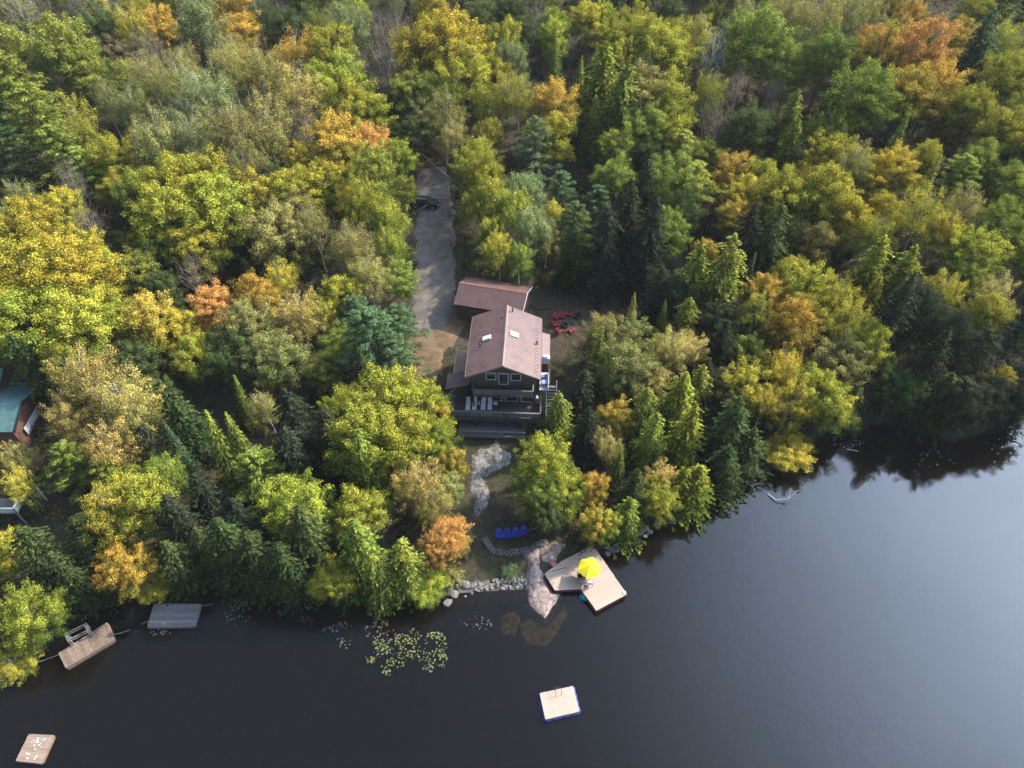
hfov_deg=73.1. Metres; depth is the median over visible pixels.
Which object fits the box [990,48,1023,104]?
maple tree
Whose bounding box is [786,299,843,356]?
maple tree
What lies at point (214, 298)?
maple tree
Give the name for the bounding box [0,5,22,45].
thinning tree
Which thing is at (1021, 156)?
cedar tree
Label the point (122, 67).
maple tree
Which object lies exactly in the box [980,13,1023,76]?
birch tree
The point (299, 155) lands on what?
maple tree
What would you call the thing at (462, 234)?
undergrowth
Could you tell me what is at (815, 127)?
poplar tree
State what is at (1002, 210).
maple tree
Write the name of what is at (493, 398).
window frame
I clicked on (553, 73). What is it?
spruce tree
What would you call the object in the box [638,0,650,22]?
cedar tree
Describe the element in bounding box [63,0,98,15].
thinning tree
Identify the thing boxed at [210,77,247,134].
birch tree
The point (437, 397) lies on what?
maple tree
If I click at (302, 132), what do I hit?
thinning tree
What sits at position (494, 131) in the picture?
poplar tree
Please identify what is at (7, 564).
maple tree
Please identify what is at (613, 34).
maple tree
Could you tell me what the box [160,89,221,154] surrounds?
birch tree
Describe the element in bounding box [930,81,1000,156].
maple tree
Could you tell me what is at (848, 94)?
maple tree
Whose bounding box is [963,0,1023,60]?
pine tree
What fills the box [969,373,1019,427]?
maple tree
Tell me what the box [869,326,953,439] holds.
cedar tree
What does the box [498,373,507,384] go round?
window frame
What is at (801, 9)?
birch tree
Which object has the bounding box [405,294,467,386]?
dirt yard
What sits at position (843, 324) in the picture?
birch tree
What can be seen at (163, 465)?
maple tree
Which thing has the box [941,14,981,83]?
maple tree
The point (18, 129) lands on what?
pine tree
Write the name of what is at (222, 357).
maple tree
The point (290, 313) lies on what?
birch tree
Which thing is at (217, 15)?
maple tree
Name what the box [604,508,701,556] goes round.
shore rubble
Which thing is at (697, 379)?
cedar tree
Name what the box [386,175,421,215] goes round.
maple tree
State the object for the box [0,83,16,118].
maple tree
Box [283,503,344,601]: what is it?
cedar tree
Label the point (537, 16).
thinning tree
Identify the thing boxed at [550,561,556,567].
boulder
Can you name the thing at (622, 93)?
cedar tree
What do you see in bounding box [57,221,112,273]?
maple tree
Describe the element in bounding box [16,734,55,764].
old float
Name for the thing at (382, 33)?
thinning tree
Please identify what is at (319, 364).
maple tree
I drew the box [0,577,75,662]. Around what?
maple tree
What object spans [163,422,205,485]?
spruce tree
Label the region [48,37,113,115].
maple tree
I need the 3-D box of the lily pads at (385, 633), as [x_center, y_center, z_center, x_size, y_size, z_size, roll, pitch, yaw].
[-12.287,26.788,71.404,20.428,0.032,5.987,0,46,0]
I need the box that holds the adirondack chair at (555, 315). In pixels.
[553,312,560,320]
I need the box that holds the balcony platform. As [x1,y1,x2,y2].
[0,496,34,526]
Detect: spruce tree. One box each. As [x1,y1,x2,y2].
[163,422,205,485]
[182,455,214,507]
[204,409,250,504]
[224,411,273,495]
[232,374,266,436]
[541,46,559,110]
[545,21,566,94]
[573,56,586,127]
[577,326,606,406]
[584,44,597,110]
[605,445,625,495]
[624,292,637,345]
[650,299,667,348]
[737,252,755,300]
[883,103,912,164]
[902,151,942,217]
[927,185,957,229]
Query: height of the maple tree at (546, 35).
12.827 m
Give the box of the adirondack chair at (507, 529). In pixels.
[504,527,510,537]
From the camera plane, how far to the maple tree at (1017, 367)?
87.47 m
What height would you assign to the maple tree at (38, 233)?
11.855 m
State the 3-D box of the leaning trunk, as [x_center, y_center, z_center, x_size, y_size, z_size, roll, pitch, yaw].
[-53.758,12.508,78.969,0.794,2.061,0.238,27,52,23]
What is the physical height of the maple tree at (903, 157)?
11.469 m
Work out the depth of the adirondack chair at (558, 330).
99.10 m
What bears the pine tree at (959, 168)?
on the ground at (862, 606)
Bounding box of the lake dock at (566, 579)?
[544,548,626,619]
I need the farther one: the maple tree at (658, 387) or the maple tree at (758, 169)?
the maple tree at (758, 169)
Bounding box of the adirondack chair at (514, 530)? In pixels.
[512,526,519,537]
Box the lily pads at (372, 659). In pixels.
[366,628,447,674]
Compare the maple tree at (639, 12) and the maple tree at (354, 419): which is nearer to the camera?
the maple tree at (354, 419)
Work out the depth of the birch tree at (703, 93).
123.22 m
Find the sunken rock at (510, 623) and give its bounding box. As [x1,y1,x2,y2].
[499,612,519,636]
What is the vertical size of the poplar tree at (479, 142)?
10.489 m
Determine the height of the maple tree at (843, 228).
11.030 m
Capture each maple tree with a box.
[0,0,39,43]
[0,21,59,93]
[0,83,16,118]
[0,190,75,258]
[0,217,98,332]
[0,261,47,332]
[0,280,81,385]
[0,523,37,582]
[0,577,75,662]
[17,230,139,324]
[17,279,137,375]
[21,10,105,111]
[21,221,61,262]
[26,586,71,630]
[33,340,96,403]
[37,184,90,234]
[39,0,71,20]
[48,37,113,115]
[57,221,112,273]
[73,284,133,350]
[75,245,134,310]
[81,132,140,184]
[89,532,169,604]
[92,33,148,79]
[94,166,135,222]
[94,463,184,544]
[103,57,154,113]
[106,334,167,393]
[108,165,153,218]
[114,243,172,300]
[114,289,186,356]
[117,219,183,275]
[120,177,212,257]
[129,2,181,60]
[130,236,179,281]
[131,566,176,605]
[133,148,203,213]
[133,449,190,505]
[141,268,189,310]
[141,370,184,415]
[150,305,213,361]
[154,0,191,36]
[164,143,244,236]
[165,210,239,286]
[167,328,218,387]
[173,164,265,265]
[183,275,236,334]
[200,321,271,395]
[202,0,220,39]
[210,0,263,39]
[210,294,284,363]
[215,7,268,57]
[227,267,285,318]
[229,166,289,239]
[235,198,314,277]
[239,325,320,394]
[246,194,298,256]
[249,467,340,546]
[250,157,295,198]
[264,5,316,78]
[268,162,332,224]
[281,0,324,33]
[284,139,321,193]
[297,156,352,223]
[299,107,371,185]
[300,349,351,398]
[302,20,360,77]
[302,42,375,120]
[303,552,363,607]
[310,274,365,320]
[313,62,334,92]
[315,318,360,374]
[315,391,348,420]
[319,76,390,137]
[320,381,377,437]
[320,398,408,483]
[322,68,340,103]
[328,482,392,543]
[333,185,371,235]
[340,0,373,54]
[340,120,399,181]
[340,137,399,201]
[344,92,401,139]
[350,360,436,439]
[360,406,435,487]
[377,136,423,183]
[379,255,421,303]
[384,64,438,117]
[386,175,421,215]
[388,10,463,90]
[392,115,432,166]
[394,372,456,432]
[404,98,448,157]
[407,562,452,610]
[409,0,449,21]
[411,15,438,50]
[412,67,468,139]
[414,399,459,441]
[414,414,463,466]
[417,524,457,573]
[419,3,497,106]
[427,36,499,132]
[428,470,465,514]
[432,512,474,558]
[434,445,471,482]
[447,146,486,188]
[460,146,506,209]
[461,0,503,29]
[466,5,492,51]
[471,42,506,84]
[478,59,512,115]
[486,14,523,71]
[490,0,521,14]
[491,0,533,32]
[505,465,567,519]
[508,429,580,497]
[509,8,542,72]
[520,75,582,149]
[522,109,575,176]
[527,0,556,17]
[530,496,565,535]
[536,5,573,44]
[536,14,568,65]
[544,471,588,525]
[565,0,606,59]
[572,470,611,509]
[574,500,615,549]
[576,311,631,364]
[584,335,660,399]
[587,149,638,209]
[587,508,622,545]
[588,19,648,69]
[589,0,618,44]
[593,393,635,443]
[596,127,638,168]
[598,33,634,82]
[600,310,661,365]
[601,56,670,132]
[611,100,667,170]
[618,12,680,64]
[619,0,649,35]
[622,0,651,14]
[627,132,664,181]
[628,353,675,406]
[630,21,703,85]
[630,54,674,108]
[631,49,663,80]
[636,64,701,140]
[637,473,684,530]
[638,101,700,160]
[645,144,700,218]
[647,270,696,328]
[652,0,688,25]
[652,205,694,262]
[661,184,709,256]
[663,14,689,49]
[666,11,720,87]
[685,136,730,178]
[689,297,749,348]
[690,236,720,278]
[692,360,744,415]
[696,0,726,31]
[705,149,754,204]
[711,196,756,243]
[711,354,780,424]
[714,2,807,102]
[715,32,770,103]
[715,96,775,171]
[719,173,764,231]
[720,0,748,20]
[724,332,775,386]
[736,157,784,205]
[736,271,792,330]
[743,106,779,164]
[747,161,820,232]
[752,35,809,108]
[756,0,787,31]
[757,291,825,366]
[762,426,816,472]
[764,53,807,117]
[767,209,814,260]
[767,253,808,290]
[767,258,835,311]
[775,361,850,425]
[783,219,846,272]
[786,161,833,212]
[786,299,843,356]
[788,19,864,110]
[791,160,870,234]
[794,126,873,182]
[796,327,876,392]
[803,385,862,434]
[816,55,904,136]
[816,197,874,260]
[836,70,878,144]
[838,315,897,380]
[847,22,891,56]
[849,21,913,76]
[851,149,897,205]
[859,188,901,242]
[863,0,904,26]
[864,361,932,418]
[866,138,923,205]
[871,62,945,141]
[875,11,963,75]
[880,277,947,343]
[891,0,931,34]
[900,52,971,136]
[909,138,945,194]
[913,303,989,377]
[929,220,1016,281]
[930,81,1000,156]
[930,375,998,436]
[934,250,992,296]
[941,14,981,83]
[948,0,1008,25]
[949,137,1006,199]
[951,287,1016,345]
[956,0,1012,34]
[959,48,1023,112]
[960,102,1023,181]
[962,193,1023,258]
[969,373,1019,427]
[979,156,1023,217]
[982,364,1019,400]
[983,370,1023,427]
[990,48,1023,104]
[992,226,1023,284]
[994,358,1023,412]
[996,105,1023,174]
[1002,90,1023,156]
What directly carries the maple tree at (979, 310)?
on the ground at (862, 606)
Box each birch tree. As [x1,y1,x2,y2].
[0,177,44,216]
[0,200,22,245]
[0,439,41,478]
[0,462,48,507]
[0,638,43,689]
[38,387,108,452]
[41,339,142,427]
[53,87,110,168]
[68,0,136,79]
[69,473,153,552]
[75,0,123,56]
[77,416,149,483]
[84,361,111,406]
[86,363,171,446]
[89,76,132,140]
[106,77,170,137]
[108,1,161,76]
[110,397,170,461]
[115,0,150,12]
[118,0,160,53]
[120,46,177,125]
[126,101,191,170]
[126,120,160,168]
[147,44,217,116]
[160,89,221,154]
[165,103,233,163]
[171,36,205,75]
[176,61,244,160]
[202,95,277,167]
[205,35,258,110]
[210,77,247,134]
[216,32,262,100]
[223,132,272,196]
[231,32,297,129]
[239,83,301,164]
[240,0,277,55]
[242,389,280,442]
[262,28,283,69]
[264,57,332,154]
[264,257,305,305]
[265,3,300,57]
[268,281,330,358]
[269,25,326,102]
[281,199,338,272]
[297,0,324,43]
[298,294,339,338]
[307,2,339,56]
[315,0,348,34]
[321,218,376,280]
[346,247,399,307]
[357,0,380,35]
[391,456,450,520]
[412,478,455,527]
[423,84,471,161]
[433,113,473,173]
[478,69,534,151]
[591,426,628,468]
[643,324,695,380]
[659,330,710,373]
[688,68,733,140]
[692,12,712,66]
[724,0,759,31]
[737,288,775,338]
[741,383,785,429]
[752,340,808,395]
[758,0,808,40]
[766,374,820,433]
[783,0,846,56]
[789,0,814,31]
[810,269,862,325]
[819,0,881,35]
[820,0,850,27]
[822,293,873,351]
[824,135,880,197]
[839,209,908,278]
[852,0,889,33]
[884,13,907,45]
[888,176,955,260]
[912,267,972,333]
[917,206,965,267]
[931,177,986,250]
[971,269,1020,331]
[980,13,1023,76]
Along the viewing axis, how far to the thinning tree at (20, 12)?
132.14 m
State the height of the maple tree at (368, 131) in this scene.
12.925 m
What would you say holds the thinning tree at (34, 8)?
on the ground at (862, 606)
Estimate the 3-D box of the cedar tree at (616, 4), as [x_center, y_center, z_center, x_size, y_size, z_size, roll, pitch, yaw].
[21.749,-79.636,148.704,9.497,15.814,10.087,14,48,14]
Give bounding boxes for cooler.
[541,375,546,379]
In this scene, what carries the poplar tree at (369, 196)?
on the ground at (862, 606)
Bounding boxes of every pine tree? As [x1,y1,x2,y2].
[0,49,70,144]
[0,81,95,174]
[0,100,42,164]
[0,124,56,197]
[30,121,99,198]
[41,438,120,503]
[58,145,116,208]
[64,507,127,573]
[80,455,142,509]
[224,444,296,519]
[333,293,380,331]
[334,304,415,388]
[372,335,433,384]
[373,302,430,348]
[512,115,560,190]
[540,169,580,210]
[552,199,597,249]
[579,184,618,232]
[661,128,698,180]
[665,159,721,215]
[920,376,981,429]
[925,153,982,205]
[936,327,1006,394]
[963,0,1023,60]
[975,306,1023,375]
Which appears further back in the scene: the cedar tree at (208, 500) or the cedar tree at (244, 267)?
the cedar tree at (244, 267)
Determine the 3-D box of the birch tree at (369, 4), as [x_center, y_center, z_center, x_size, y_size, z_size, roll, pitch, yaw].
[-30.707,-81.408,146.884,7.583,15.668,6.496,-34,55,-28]
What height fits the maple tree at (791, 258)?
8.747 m
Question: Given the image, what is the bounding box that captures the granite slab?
[539,541,565,562]
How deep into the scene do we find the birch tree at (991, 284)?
91.57 m
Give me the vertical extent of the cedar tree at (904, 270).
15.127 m
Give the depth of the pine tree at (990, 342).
86.66 m
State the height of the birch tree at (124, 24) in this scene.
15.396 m
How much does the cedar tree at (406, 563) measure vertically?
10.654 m
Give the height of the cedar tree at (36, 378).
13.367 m
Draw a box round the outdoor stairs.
[546,382,556,424]
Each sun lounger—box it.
[465,397,470,410]
[472,397,476,409]
[481,397,485,409]
[487,397,491,410]
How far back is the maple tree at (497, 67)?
128.21 m
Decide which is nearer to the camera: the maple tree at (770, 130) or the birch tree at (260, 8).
the maple tree at (770, 130)
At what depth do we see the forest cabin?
134.66 m
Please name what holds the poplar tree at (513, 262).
on the ground at (862, 606)
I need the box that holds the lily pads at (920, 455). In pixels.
[827,432,1018,465]
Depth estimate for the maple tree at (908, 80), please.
113.96 m
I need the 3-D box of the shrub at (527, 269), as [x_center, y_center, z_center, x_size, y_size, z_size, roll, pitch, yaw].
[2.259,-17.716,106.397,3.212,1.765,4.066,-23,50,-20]
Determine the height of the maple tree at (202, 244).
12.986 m
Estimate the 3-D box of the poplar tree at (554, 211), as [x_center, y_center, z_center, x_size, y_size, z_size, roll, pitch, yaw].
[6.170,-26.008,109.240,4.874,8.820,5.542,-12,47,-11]
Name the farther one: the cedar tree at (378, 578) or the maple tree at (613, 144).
the maple tree at (613, 144)
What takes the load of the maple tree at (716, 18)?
on the ground at (862, 606)
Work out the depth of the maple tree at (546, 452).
77.16 m
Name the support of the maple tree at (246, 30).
on the ground at (862, 606)
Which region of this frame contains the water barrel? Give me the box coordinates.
[579,594,585,600]
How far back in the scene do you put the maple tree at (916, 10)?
135.89 m
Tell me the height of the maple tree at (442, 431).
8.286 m
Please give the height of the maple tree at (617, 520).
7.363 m
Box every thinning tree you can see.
[0,0,57,63]
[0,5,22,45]
[22,0,47,22]
[52,151,89,216]
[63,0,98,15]
[67,196,110,236]
[128,17,176,103]
[169,251,217,300]
[280,105,320,152]
[283,184,323,249]
[343,44,378,89]
[365,0,397,70]
[365,32,411,96]
[381,4,414,52]
[522,0,549,63]
[691,90,737,157]
[720,60,762,125]
[763,69,788,112]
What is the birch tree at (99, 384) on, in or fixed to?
on the ground at (862, 606)
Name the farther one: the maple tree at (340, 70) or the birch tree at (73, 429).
the maple tree at (340, 70)
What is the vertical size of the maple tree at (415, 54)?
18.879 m
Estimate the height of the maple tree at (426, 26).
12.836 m
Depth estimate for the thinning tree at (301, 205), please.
102.98 m
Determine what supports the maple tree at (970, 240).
on the ground at (862, 606)
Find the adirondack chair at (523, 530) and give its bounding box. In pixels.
[520,525,527,536]
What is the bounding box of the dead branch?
[768,489,795,502]
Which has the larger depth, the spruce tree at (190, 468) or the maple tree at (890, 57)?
the maple tree at (890, 57)
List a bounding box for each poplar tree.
[172,0,242,82]
[317,0,376,59]
[335,165,393,248]
[364,194,410,257]
[370,221,416,272]
[381,0,405,32]
[453,191,494,242]
[458,129,498,162]
[464,172,510,227]
[465,110,506,152]
[466,215,509,260]
[472,225,513,280]
[478,185,535,244]
[491,66,534,133]
[492,164,550,219]
[494,33,532,80]
[503,241,536,285]
[507,204,552,260]
[523,205,558,261]
[532,225,563,266]
[537,197,565,230]
[643,456,678,497]
[796,99,856,161]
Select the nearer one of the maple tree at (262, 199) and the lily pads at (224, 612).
the lily pads at (224, 612)
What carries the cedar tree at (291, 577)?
on the ground at (862, 606)
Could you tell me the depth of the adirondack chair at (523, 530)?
79.40 m
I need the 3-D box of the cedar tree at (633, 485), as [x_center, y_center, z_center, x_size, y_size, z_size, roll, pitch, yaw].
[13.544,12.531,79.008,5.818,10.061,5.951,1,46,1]
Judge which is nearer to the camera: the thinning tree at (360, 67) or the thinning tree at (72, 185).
the thinning tree at (72, 185)
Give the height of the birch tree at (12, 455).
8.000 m
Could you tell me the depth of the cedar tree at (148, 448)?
79.17 m
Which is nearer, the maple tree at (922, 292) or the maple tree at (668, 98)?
the maple tree at (922, 292)
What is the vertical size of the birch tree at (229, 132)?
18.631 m
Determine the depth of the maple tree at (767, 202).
103.96 m
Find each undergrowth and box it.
[0,0,1023,672]
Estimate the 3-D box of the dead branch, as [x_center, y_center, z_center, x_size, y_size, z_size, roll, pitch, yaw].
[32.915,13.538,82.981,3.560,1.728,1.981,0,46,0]
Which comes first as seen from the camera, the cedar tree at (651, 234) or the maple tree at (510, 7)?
the cedar tree at (651, 234)
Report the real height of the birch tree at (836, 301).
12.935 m
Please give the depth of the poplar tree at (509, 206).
103.41 m
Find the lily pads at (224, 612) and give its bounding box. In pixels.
[150,601,252,635]
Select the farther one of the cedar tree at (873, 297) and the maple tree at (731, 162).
the maple tree at (731, 162)
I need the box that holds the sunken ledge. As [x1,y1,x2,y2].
[521,605,567,646]
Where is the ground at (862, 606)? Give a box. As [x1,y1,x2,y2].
[0,0,1023,767]
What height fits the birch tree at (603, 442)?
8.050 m
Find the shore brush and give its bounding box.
[2,401,1022,663]
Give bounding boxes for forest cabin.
[478,87,507,110]
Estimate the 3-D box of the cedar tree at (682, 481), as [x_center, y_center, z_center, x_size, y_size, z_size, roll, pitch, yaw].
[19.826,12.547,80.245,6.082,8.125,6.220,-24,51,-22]
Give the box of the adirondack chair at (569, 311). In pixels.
[566,308,571,317]
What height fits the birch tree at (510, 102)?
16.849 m
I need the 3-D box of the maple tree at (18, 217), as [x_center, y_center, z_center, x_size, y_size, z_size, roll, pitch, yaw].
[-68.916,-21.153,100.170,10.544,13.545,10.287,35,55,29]
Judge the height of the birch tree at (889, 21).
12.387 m
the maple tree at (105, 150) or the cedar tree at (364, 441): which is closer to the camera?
the cedar tree at (364, 441)
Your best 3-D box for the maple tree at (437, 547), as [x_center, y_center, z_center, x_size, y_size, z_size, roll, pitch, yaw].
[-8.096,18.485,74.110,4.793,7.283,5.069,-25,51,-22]
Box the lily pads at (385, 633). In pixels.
[299,616,491,672]
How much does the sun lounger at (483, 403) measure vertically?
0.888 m
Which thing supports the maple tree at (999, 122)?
on the ground at (862, 606)
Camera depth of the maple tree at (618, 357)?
86.10 m
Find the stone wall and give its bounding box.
[481,536,548,555]
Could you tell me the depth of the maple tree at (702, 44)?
132.23 m
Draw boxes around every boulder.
[443,599,452,606]
[450,590,458,597]
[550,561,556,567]
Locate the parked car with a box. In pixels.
[410,195,439,209]
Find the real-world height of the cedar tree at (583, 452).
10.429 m
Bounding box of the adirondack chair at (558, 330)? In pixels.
[555,327,562,335]
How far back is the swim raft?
66.80 m
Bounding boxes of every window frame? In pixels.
[486,372,495,379]
[491,397,501,400]
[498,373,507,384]
[505,398,517,401]
[511,373,520,380]
[521,398,531,401]
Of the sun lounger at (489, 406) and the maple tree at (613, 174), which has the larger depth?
the maple tree at (613, 174)
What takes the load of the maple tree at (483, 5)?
on the ground at (862, 606)
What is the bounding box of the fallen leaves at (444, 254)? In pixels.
[414,166,452,331]
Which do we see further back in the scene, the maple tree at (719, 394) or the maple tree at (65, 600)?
the maple tree at (719, 394)
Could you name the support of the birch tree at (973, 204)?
on the ground at (862, 606)
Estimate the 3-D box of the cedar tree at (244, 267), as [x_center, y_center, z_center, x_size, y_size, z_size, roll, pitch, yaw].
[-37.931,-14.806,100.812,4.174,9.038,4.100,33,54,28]
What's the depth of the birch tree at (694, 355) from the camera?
89.88 m
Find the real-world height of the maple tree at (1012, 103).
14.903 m
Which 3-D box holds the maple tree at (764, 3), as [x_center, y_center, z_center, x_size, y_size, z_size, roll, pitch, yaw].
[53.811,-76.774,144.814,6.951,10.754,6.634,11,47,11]
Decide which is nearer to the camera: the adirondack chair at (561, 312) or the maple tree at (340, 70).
the adirondack chair at (561, 312)
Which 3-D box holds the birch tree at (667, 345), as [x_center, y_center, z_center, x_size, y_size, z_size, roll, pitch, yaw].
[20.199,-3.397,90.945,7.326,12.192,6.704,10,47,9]
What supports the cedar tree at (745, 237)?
on the ground at (862, 606)
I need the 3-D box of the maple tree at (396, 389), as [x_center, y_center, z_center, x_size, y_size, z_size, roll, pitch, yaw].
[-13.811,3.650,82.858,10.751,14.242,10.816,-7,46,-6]
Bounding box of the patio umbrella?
[578,557,600,577]
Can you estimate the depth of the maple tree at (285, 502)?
73.04 m
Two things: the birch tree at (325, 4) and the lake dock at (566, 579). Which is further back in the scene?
the birch tree at (325, 4)
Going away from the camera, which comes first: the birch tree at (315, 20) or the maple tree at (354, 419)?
the maple tree at (354, 419)
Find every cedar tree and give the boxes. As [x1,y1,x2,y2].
[0,49,53,121]
[0,190,11,227]
[6,332,80,423]
[6,524,95,605]
[54,562,122,625]
[133,426,179,486]
[153,539,219,606]
[155,492,213,572]
[158,388,217,479]
[186,472,249,537]
[190,527,221,582]
[203,516,276,623]
[222,497,275,547]
[234,530,296,616]
[240,257,264,304]
[266,541,318,620]
[269,388,323,487]
[270,426,340,503]
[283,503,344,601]
[308,406,353,497]
[333,517,394,618]
[339,428,411,515]
[347,352,380,399]
[361,555,413,625]
[382,84,409,145]
[384,536,434,613]
[534,2,549,55]
[535,390,577,459]
[544,217,590,300]
[563,406,613,474]
[566,368,601,433]
[569,42,619,152]
[573,207,628,312]
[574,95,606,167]
[581,61,645,170]
[589,205,611,252]
[591,178,644,290]
[593,0,625,43]
[604,468,648,534]
[605,496,649,560]
[608,387,665,464]
[611,194,673,306]
[616,159,661,246]
[626,411,672,486]
[628,266,673,336]
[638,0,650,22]
[652,371,700,445]
[653,297,700,372]
[654,153,675,219]
[659,404,707,473]
[661,466,703,531]
[663,241,710,334]
[671,463,717,536]
[684,319,739,393]
[687,364,714,436]
[688,232,750,338]
[693,395,749,474]
[696,446,748,517]
[715,203,761,292]
[733,427,773,493]
[739,202,791,292]
[755,88,802,164]
[758,117,804,198]
[821,384,870,441]
[826,235,894,323]
[836,272,919,391]
[840,275,883,339]
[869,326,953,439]
[870,20,898,68]
[870,244,922,343]
[889,372,957,452]
[909,30,935,66]
[926,7,1002,117]
[942,16,972,66]
[979,136,1023,215]
[983,374,1023,442]
[1012,0,1023,20]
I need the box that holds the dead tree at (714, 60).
[691,19,730,108]
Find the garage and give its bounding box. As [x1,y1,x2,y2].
[453,276,532,321]
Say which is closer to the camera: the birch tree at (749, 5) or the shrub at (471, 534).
the shrub at (471, 534)
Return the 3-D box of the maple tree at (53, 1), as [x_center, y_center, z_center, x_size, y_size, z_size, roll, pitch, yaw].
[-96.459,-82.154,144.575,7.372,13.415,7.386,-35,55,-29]
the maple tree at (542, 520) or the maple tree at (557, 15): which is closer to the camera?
the maple tree at (542, 520)
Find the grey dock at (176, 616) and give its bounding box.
[147,604,201,628]
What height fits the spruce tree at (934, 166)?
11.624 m
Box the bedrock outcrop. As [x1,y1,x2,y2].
[469,439,510,516]
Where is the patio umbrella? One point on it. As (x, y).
(589, 567)
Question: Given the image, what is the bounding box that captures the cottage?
[445,305,549,438]
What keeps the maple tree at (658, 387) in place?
on the ground at (862, 606)
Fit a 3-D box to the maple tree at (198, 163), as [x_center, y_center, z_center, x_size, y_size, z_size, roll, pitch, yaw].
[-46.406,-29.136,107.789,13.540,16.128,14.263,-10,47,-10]
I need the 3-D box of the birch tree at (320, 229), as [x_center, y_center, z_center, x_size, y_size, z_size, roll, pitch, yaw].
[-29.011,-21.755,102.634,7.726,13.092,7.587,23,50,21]
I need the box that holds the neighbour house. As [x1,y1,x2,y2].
[0,368,43,453]
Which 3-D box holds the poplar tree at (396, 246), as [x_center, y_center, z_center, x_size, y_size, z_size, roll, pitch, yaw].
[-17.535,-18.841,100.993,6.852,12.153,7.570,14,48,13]
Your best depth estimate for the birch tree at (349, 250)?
96.53 m
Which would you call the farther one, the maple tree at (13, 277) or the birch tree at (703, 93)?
the birch tree at (703, 93)
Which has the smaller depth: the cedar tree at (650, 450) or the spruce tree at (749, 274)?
the cedar tree at (650, 450)
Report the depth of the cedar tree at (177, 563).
73.28 m
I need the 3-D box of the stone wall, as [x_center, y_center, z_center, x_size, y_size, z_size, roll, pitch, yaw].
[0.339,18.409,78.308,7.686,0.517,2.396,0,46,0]
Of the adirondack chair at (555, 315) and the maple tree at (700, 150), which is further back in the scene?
the maple tree at (700, 150)
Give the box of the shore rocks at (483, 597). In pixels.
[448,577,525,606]
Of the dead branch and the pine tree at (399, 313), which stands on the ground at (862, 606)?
the pine tree at (399, 313)
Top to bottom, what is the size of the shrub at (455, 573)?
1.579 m
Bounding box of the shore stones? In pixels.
[455,576,527,591]
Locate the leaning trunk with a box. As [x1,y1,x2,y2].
[36,487,47,500]
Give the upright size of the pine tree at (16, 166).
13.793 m
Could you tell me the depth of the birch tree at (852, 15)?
131.66 m
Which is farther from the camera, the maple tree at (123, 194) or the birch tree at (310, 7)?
the birch tree at (310, 7)
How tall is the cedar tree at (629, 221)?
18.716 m
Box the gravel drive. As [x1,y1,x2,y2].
[410,166,456,331]
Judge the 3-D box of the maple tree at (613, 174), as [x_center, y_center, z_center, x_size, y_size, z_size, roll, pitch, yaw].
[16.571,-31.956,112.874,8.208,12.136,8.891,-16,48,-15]
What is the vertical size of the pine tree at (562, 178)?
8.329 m
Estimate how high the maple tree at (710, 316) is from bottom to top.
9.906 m
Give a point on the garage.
(475, 296)
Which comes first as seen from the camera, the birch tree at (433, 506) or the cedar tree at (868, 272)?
the birch tree at (433, 506)
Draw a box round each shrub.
[442,563,465,589]
[466,530,475,544]
[500,562,520,581]
[518,262,535,275]
[541,403,550,417]
[556,369,565,376]
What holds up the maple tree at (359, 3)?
on the ground at (862, 606)
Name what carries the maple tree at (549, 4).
on the ground at (862, 606)
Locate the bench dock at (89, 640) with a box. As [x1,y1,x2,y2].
[59,622,115,669]
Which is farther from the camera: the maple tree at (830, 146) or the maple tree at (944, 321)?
the maple tree at (830, 146)
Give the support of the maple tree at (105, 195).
on the ground at (862, 606)
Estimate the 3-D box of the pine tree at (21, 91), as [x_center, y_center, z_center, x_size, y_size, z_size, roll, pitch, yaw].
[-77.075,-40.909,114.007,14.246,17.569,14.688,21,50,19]
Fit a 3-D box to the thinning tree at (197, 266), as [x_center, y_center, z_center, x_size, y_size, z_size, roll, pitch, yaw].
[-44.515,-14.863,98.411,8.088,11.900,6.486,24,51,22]
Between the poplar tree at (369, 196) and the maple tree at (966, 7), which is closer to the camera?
the poplar tree at (369, 196)
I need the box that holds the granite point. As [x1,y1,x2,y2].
[522,548,563,625]
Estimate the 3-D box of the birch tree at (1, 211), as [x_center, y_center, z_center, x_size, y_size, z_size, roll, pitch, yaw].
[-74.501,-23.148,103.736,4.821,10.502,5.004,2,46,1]
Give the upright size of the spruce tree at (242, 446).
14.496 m
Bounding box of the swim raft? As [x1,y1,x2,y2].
[538,686,580,721]
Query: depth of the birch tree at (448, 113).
118.97 m
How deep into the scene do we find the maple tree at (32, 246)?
87.89 m
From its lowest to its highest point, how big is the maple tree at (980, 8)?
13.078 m
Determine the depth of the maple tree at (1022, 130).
112.46 m
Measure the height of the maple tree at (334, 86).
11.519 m
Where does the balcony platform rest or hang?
on the ground at (862, 606)
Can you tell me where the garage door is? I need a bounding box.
[465,308,479,320]
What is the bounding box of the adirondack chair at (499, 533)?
[495,529,502,537]
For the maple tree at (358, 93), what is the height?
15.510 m
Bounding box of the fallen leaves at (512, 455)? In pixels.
[416,259,603,576]
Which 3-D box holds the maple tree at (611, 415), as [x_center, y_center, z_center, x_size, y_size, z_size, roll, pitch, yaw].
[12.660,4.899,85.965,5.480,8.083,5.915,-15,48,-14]
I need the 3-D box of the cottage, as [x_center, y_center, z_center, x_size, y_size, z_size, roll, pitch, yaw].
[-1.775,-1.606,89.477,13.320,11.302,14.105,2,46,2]
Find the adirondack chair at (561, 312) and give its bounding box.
[559,310,564,319]
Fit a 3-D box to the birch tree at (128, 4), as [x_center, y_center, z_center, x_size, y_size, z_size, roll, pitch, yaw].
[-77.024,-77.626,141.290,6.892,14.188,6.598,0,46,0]
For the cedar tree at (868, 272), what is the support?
on the ground at (862, 606)
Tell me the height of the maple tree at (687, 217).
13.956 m
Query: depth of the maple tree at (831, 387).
84.67 m
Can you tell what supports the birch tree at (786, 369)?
on the ground at (862, 606)

